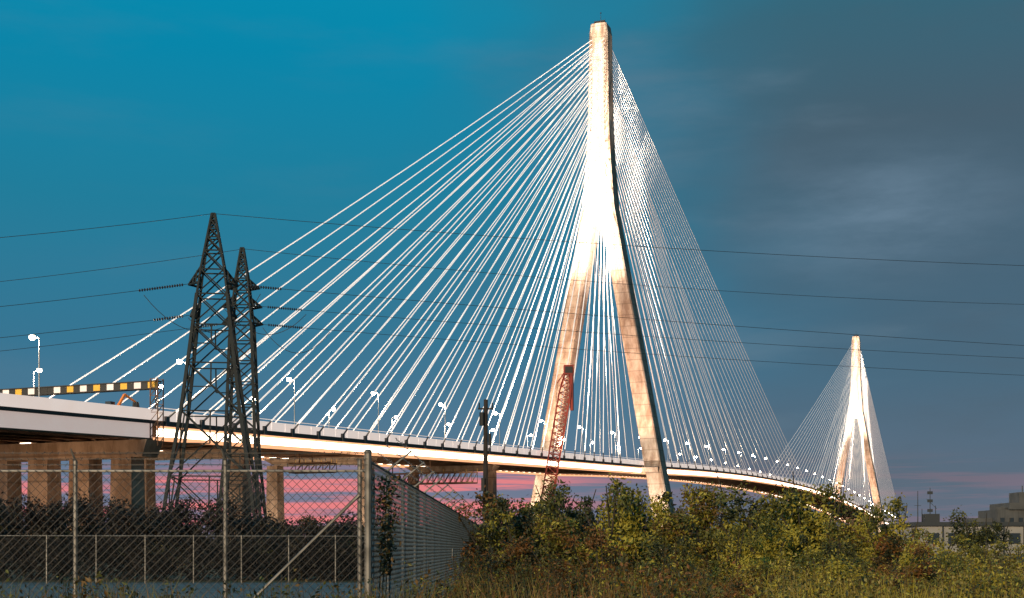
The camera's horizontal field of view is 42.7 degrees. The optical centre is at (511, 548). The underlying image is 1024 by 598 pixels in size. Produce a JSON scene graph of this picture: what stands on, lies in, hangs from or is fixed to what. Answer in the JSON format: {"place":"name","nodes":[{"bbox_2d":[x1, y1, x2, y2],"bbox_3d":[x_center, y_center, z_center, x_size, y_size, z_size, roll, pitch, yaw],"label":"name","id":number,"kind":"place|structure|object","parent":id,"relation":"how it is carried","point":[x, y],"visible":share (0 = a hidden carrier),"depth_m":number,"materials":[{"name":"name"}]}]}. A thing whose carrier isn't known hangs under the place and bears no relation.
{"place":"outdoors","nodes":[
{"label":"outdoors","id":0,"kind":"place"},
{"bbox_2d":[0,583,443,597],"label":"gravel lot","id":1,"kind":"structure","parent":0,"point":[199,586],"depth_m":51.41,"materials":[{"name":"grey gravel"}]},
{"bbox_2d":[0,535,472,583],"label":"chain link fence","id":2,"kind":"object","parent":1,"relation":"on","point":[145,557],"visible":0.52,"depth_m":60.73,"materials":[{"name":"metal"}]},
{"bbox_2d":[0,554,1023,593],"bbox_3d":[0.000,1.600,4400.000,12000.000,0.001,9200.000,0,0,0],"label":"ground","id":3,"kind":"structure","parent":0,"point":[40,580],"depth_m":68.36,"materials":[{"name":"green plant"}]},
{"bbox_2d":[24,509,100,575],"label":"tree","id":4,"kind":"object","parent":3,"relation":"on","point":[66,547],"visible":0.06,"depth_m":77.56,"materials":[{"name":"green plant"}]},
{"bbox_2d":[150,530,195,573],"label":"tree","id":5,"kind":"object","parent":3,"relation":"on","point":[173,556],"visible":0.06,"depth_m":83.99,"materials":[{"name":"green plant"}]},
{"bbox_2d":[0,448,371,597],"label":"chain link fence","id":6,"kind":"object","parent":3,"relation":"on","point":[367,506],"visible":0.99,"depth_m":19.96,"materials":[{"name":"metal"}]},
{"bbox_2d":[162,212,262,560],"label":"electricity pylon","id":7,"kind":"object","parent":3,"relation":"on","point":[195,316],"visible":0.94,"depth_m":149.06,"materials":[{"name":"metal"}]},
{"bbox_2d":[0,488,447,580],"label":"hedge","id":8,"kind":"object","parent":3,"relation":"on","point":[165,522],"visible":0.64,"depth_m":66.13,"materials":[{"name":"green plant"}]},
{"bbox_2d":[218,247,266,540],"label":"electricity pylon","id":9,"kind":"object","parent":3,"relation":"on","point":[252,343],"visible":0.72,"depth_m":167.38,"materials":[{"name":"metal"}]},
{"bbox_2d":[0,214,1023,374],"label":"power lines","id":10,"kind":"object","parent":9,"relation":"attached to","point":[182,284],"visible":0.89,"depth_m":168.11,"materials":[{"name":"black metal"}]},
{"bbox_2d":[253,516,299,565],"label":"tree","id":11,"kind":"object","parent":3,"relation":"on","point":[273,544],"visible":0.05,"depth_m":91.43,"materials":[{"name":"green plant"}]},
{"bbox_2d":[292,512,339,572],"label":"tree","id":12,"kind":"object","parent":3,"relation":"on","point":[307,518],"visible":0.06,"depth_m":84.42,"materials":[{"name":"green plant"}]},
{"bbox_2d":[345,524,373,560],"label":"tree","id":13,"kind":"object","parent":3,"relation":"on","point":[354,542],"visible":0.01,"depth_m":79.15,"materials":[{"name":"green plant"}]},
{"bbox_2d":[362,474,410,597],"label":"climbing vine","id":14,"kind":"object","parent":3,"relation":"on","point":[387,546],"visible":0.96,"depth_m":20.52,"materials":[{"name":"green plant"}]},
{"bbox_2d":[372,438,486,597],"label":"chain link fence","id":15,"kind":"object","parent":3,"relation":"on","point":[453,531],"visible":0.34,"depth_m":29.86,"materials":[{"name":"metal"}]},
{"bbox_2d":[1,501,878,562],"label":"distant trees","id":16,"kind":"object","parent":3,"relation":"on","point":[817,506],"visible":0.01,"depth_m":147.88,"materials":[{"name":"green plant"}]},
{"bbox_2d":[0,12,898,549],"bbox_3d":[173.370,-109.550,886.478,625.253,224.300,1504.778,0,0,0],"label":"cable stayed bridge","id":17,"kind":"structure","parent":3,"relation":"on","point":[32,426],"depth_m":459.42,"materials":[{"name":"concrete"}]},
{"bbox_2d":[29,334,39,396],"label":"street lamp","id":18,"kind":"object","parent":17,"relation":"on","point":[31,337],"visible":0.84,"depth_m":208.88,"materials":[{"name":"silver metal"}]},
{"bbox_2d":[0,378,163,445],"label":"sign gantry","id":19,"kind":"object","parent":17,"relation":"on","point":[150,384],"visible":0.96,"depth_m":237.97,"materials":[{"name":"black"}]},
{"bbox_2d":[105,394,139,406],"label":"excavator","id":20,"kind":"object","parent":17,"relation":"on","point":[135,404],"visible":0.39,"depth_m":232.21,"materials":[{"name":"orange paint"}]},
{"bbox_2d":[177,359,185,412],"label":"street lamp","id":21,"kind":"object","parent":17,"relation":"on","point":[179,361],"visible":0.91,"depth_m":245.34,"materials":[{"name":"silver metal"}]},
{"bbox_2d":[286,377,294,423],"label":"street lamp","id":22,"kind":"object","parent":17,"relation":"on","point":[288,378],"visible":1,"depth_m":281.38,"materials":[{"name":"silver metal"}]},
{"bbox_2d":[288,452,336,473],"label":"maintenance traveller","id":23,"kind":"object","parent":17,"relation":"on","point":[312,462],"visible":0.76,"depth_m":304.59,"materials":[{"name":"metal"}]},
{"bbox_2d":[372,391,378,432],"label":"street lamp","id":24,"kind":"object","parent":17,"relation":"on","point":[378,409],"visible":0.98,"depth_m":317.64,"materials":[{"name":"silver metal"}]},
{"bbox_2d":[390,460,477,484],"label":"maintenance traveller","id":25,"kind":"object","parent":17,"relation":"on","point":[444,479],"visible":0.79,"depth_m":358.29,"materials":[{"name":"metal"}]},
{"bbox_2d":[439,403,445,436],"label":"street lamp","id":26,"kind":"object","parent":17,"relation":"on","point":[440,404],"visible":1,"depth_m":353.95,"materials":[{"name":"silver metal"}]},
{"bbox_2d":[494,412,499,445],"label":"street lamp","id":27,"kind":"object","parent":17,"relation":"on","point":[495,413],"visible":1,"depth_m":390.18,"materials":[{"name":"silver metal"}]},
{"bbox_2d":[539,419,544,449],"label":"street lamp","id":28,"kind":"object","parent":17,"relation":"on","point":[540,420],"visible":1,"depth_m":426.50,"materials":[{"name":"silver metal"}]},
{"bbox_2d":[478,399,493,525],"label":"utility pole","id":29,"kind":"object","parent":3,"relation":"on","point":[483,419],"visible":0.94,"depth_m":99.83,"materials":[{"name":"brown wood"}]},
{"bbox_2d":[469,518,508,575],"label":"shrub","id":30,"kind":"object","parent":3,"relation":"on","point":[475,532],"visible":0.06,"depth_m":59.99,"materials":[{"name":"green plant"}]},
{"bbox_2d":[444,485,547,578],"bbox_3d":[-0.587,-0.391,49.849,3.991,4.156,4.285,0,0,35],"label":"shrub","id":31,"kind":"object","parent":3,"relation":"on","point":[490,501],"visible":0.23,"depth_m":49.71,"materials":[{"name":"green plant"}]},
{"bbox_2d":[462,560,539,594],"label":"shrub","id":32,"kind":"object","parent":3,"relation":"on","point":[527,573],"visible":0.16,"depth_m":28.21,"materials":[{"name":"green plant"}]},
{"bbox_2d":[479,532,543,589],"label":"shrub","id":33,"kind":"object","parent":3,"relation":"on","point":[521,546],"visible":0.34,"depth_m":35.93,"materials":[{"name":"green plant"}]},
{"bbox_2d":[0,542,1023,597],"bbox_3d":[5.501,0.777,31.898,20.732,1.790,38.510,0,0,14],"label":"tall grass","id":34,"kind":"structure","parent":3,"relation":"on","point":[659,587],"depth_m":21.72,"materials":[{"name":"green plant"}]},
{"bbox_2d":[474,493,563,578],"bbox_3d":[0.365,-0.092,43.886,3.271,3.627,3.729,0,0,-7],"label":"shrub","id":35,"kind":"object","parent":3,"relation":"on","point":[516,530],"visible":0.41,"depth_m":44.20,"materials":[{"name":"green plant"}]},
{"bbox_2d":[505,512,590,582],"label":"shrub","id":36,"kind":"object","parent":3,"relation":"on","point":[555,524],"visible":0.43,"depth_m":40.01,"materials":[{"name":"green plant"}]},
{"bbox_2d":[526,579,577,597],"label":"shrub","id":37,"kind":"object","parent":3,"relation":"on","point":[560,588],"visible":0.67,"depth_m":23.99,"materials":[{"name":"green plant"}]},
{"bbox_2d":[520,481,584,562],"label":"shrub","id":38,"kind":"object","parent":3,"relation":"on","point":[572,515],"visible":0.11,"depth_m":54.75,"materials":[{"name":"green plant"}]},
{"bbox_2d":[522,557,589,595],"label":"shrub","id":39,"kind":"object","parent":3,"relation":"on","point":[560,571],"visible":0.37,"depth_m":29.97,"materials":[{"name":"green plant"}]},
{"bbox_2d":[511,495,602,566],"bbox_3d":[1.551,-0.249,51.449,4.112,3.847,3.771,0,0,24],"label":"shrub","id":40,"kind":"object","parent":3,"relation":"on","point":[581,521],"visible":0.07,"depth_m":51.58,"materials":[{"name":"green plant"}]},
{"bbox_2d":[541,365,573,500],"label":"crawler crane","id":41,"kind":"object","parent":3,"relation":"on","point":[568,371],"visible":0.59,"depth_m":419.20,"materials":[{"name":"red paint"}]},
{"bbox_2d":[534,473,602,550],"bbox_3d":[2.283,-0.949,60.273,4.071,5.264,4.439,0,0,6],"label":"tree","id":42,"kind":"object","parent":3,"relation":"on","point":[587,504],"visible":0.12,"depth_m":60.53,"materials":[{"name":"green plant"}]},
{"bbox_2d":[560,522,629,594],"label":"shrub","id":43,"kind":"object","parent":3,"relation":"on","point":[593,540],"visible":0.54,"depth_m":36.78,"materials":[{"name":"green plant"}]},
{"bbox_2d":[574,473,673,575],"bbox_3d":[3.885,-0.520,47.840,4.216,4.472,4.324,0,0,-18],"label":"shrub","id":44,"kind":"object","parent":3,"relation":"on","point":[626,532],"visible":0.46,"depth_m":47.32,"materials":[{"name":"green plant"}]},
{"bbox_2d":[612,573,642,597],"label":"shrub","id":45,"kind":"object","parent":3,"relation":"on","point":[625,588],"visible":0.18,"depth_m":25.97,"materials":[{"name":"green plant"}]},
{"bbox_2d":[592,486,682,577],"bbox_3d":[5.060,-0.334,49.823,3.927,4.131,3.445,0,0,14],"label":"shrub","id":46,"kind":"object","parent":3,"relation":"on","point":[667,496],"visible":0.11,"depth_m":49.34,"materials":[{"name":"green plant"}]},
{"bbox_2d":[633,552,700,588],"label":"shrub","id":47,"kind":"object","parent":3,"relation":"on","point":[689,562],"visible":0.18,"depth_m":30.71,"materials":[{"name":"green plant"}]},
{"bbox_2d":[635,530,703,576],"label":"shrub","id":48,"kind":"object","parent":3,"relation":"on","point":[686,545],"visible":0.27,"depth_m":35.62,"materials":[{"name":"green plant"}]},
{"bbox_2d":[630,507,717,578],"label":"shrub","id":49,"kind":"object","parent":3,"relation":"on","point":[676,524],"visible":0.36,"depth_m":45.04,"materials":[{"name":"green plant"}]},
{"bbox_2d":[644,503,717,561],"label":"shrub","id":50,"kind":"object","parent":3,"relation":"on","point":[685,509],"visible":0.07,"depth_m":55.46,"materials":[{"name":"green plant"}]},
{"bbox_2d":[651,478,744,572],"bbox_3d":[7.797,-0.575,52.179,3.829,4.586,2.965,0,0,-17],"label":"shrub","id":51,"kind":"object","parent":3,"relation":"on","point":[704,496],"visible":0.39,"depth_m":51.94,"materials":[{"name":"green plant"}]},
{"bbox_2d":[677,469,774,559],"bbox_3d":[9.506,-0.862,57.862,4.770,5.154,5.718,0,0,23],"label":"tree","id":52,"kind":"object","parent":3,"relation":"on","point":[728,496],"visible":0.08,"depth_m":56.82,"materials":[{"name":"green plant"}]},
{"bbox_2d":[705,519,768,587],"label":"shrub","id":53,"kind":"object","parent":3,"relation":"on","point":[741,550],"visible":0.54,"depth_m":37.86,"materials":[{"name":"green plant"}]},
{"bbox_2d":[719,578,777,597],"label":"shrub","id":54,"kind":"object","parent":3,"relation":"on","point":[737,587],"visible":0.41,"depth_m":24.90,"materials":[{"name":"green plant"}]},
{"bbox_2d":[705,478,819,572],"bbox_3d":[9.420,-0.431,49.093,4.404,4.332,5.020,0,0,10],"label":"shrub","id":55,"kind":"object","parent":3,"relation":"on","point":[730,514],"visible":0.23,"depth_m":48.44,"materials":[{"name":"green plant"}]},
{"bbox_2d":[730,558,794,594],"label":"shrub","id":56,"kind":"object","parent":3,"relation":"on","point":[752,570],"visible":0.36,"depth_m":29.00,"materials":[{"name":"green plant"}]},
{"bbox_2d":[720,506,808,575],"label":"shrub","id":57,"kind":"object","parent":3,"relation":"on","point":[766,526],"visible":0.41,"depth_m":41.47,"materials":[{"name":"green plant"}]},
{"bbox_2d":[742,471,820,553],"bbox_3d":[10.662,-0.633,51.723,4.176,4.685,5.006,0,0,-7],"label":"tree","id":58,"kind":"object","parent":3,"relation":"on","point":[800,502],"visible":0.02,"depth_m":50.65,"materials":[{"name":"green plant"}]},
{"bbox_2d":[752,479,877,575],"bbox_3d":[10.701,-0.372,46.146,4.129,4.168,4.235,0,0,45],"label":"shrub","id":59,"kind":"object","parent":3,"relation":"on","point":[826,496],"visible":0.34,"depth_m":46.16,"materials":[{"name":"green plant"}]},
{"bbox_2d":[766,547,871,590],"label":"shrub","id":60,"kind":"object","parent":3,"relation":"on","point":[810,555],"visible":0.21,"depth_m":30.77,"materials":[{"name":"green plant"}]},
{"bbox_2d":[786,530,863,580],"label":"shrub","id":61,"kind":"object","parent":3,"relation":"on","point":[828,547],"visible":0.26,"depth_m":36.04,"materials":[{"name":"green plant"}]},
{"bbox_2d":[803,504,870,561],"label":"shrub","id":62,"kind":"object","parent":3,"relation":"on","point":[855,513],"visible":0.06,"depth_m":49.48,"materials":[{"name":"green plant"}]},
{"bbox_2d":[812,515,874,579],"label":"shrub","id":63,"kind":"object","parent":3,"relation":"on","point":[850,529],"visible":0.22,"depth_m":38.81,"materials":[{"name":"green plant"}]},
{"bbox_2d":[812,573,880,597],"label":"shrub","id":64,"kind":"object","parent":3,"relation":"on","point":[868,582],"visible":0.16,"depth_m":24.95,"materials":[{"name":"green plant"}]},
{"bbox_2d":[852,492,928,571],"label":"shrub","id":65,"kind":"object","parent":3,"relation":"on","point":[884,528],"visible":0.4,"depth_m":44.96,"materials":[{"name":"green plant"}]},
{"bbox_2d":[860,529,934,584],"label":"shrub","id":66,"kind":"object","parent":3,"relation":"on","point":[888,548],"visible":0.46,"depth_m":36.73,"materials":[{"name":"green plant"}]},
{"bbox_2d":[868,525,929,577],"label":"shrub","id":67,"kind":"object","parent":3,"relation":"on","point":[907,540],"visible":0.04,"depth_m":49.34,"materials":[{"name":"green plant"}]},
{"bbox_2d":[874,556,946,597],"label":"shrub","id":68,"kind":"object","parent":3,"relation":"on","point":[920,572],"visible":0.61,"depth_m":27.96,"materials":[{"name":"green plant"}]},
{"bbox_2d":[889,526,975,579],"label":"shrub","id":69,"kind":"object","parent":3,"relation":"on","point":[937,543],"visible":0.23,"depth_m":41.53,"materials":[{"name":"green plant"}]},
{"bbox_2d":[922,551,988,588],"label":"shrub","id":70,"kind":"object","parent":3,"relation":"on","point":[944,560],"visible":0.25,"depth_m":30.65,"materials":[{"name":"green plant"}]},
{"bbox_2d":[934,543,1001,584],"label":"shrub","id":71,"kind":"object","parent":3,"relation":"on","point":[978,550],"visible":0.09,"depth_m":36.12,"materials":[{"name":"green plant"}]},
{"bbox_2d":[963,541,992,571],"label":"shrub","id":72,"kind":"object","parent":3,"relation":"on","point":[974,545],"visible":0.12,"depth_m":57.68,"materials":[{"name":"green plant"}]},
{"bbox_2d":[943,504,1016,572],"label":"tree","id":73,"kind":"object","parent":3,"relation":"on","point":[981,535],"visible":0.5,"depth_m":69.61,"materials":[{"name":"green plant"}]},
{"bbox_2d":[962,572,1023,597],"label":"shrub","id":74,"kind":"object","parent":3,"relation":"on","point":[1020,587],"visible":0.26,"depth_m":25.08,"materials":[{"name":"green plant"}]},
{"bbox_2d":[962,486,1023,521],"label":"building","id":75,"kind":"structure","parent":3,"relation":"on","point":[1013,509],"depth_m":480.00,"materials":[{"name":"concrete"}]},
{"bbox_2d":[967,539,1023,575],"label":"shrub","id":76,"kind":"object","parent":3,"relation":"on","point":[1006,562],"visible":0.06,"depth_m":39.87,"materials":[{"name":"green plant"}]},
{"bbox_2d":[979,588,1013,597],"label":"shrub","id":77,"kind":"object","parent":3,"relation":"on","point":[997,592],"visible":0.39,"depth_m":22.73,"materials":[{"name":"green plant"}]},
{"bbox_2d":[985,535,1023,576],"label":"shrub","id":78,"kind":"object","parent":3,"relation":"on","point":[1003,543],"visible":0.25,"depth_m":42.55,"materials":[{"name":"green plant"}]},
{"bbox_2d":[0,0,1023,540],"label":"sky","id":79,"kind":"structure","parent":0,"point":[887,131],"materials":[{"name":"blue"}]},
{"bbox_2d":[878,491,1023,553],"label":"warehouse","id":80,"kind":"structure","parent":0,"point":[932,523],"depth_m":400.00,"materials":[{"name":"concrete"}]}
]}

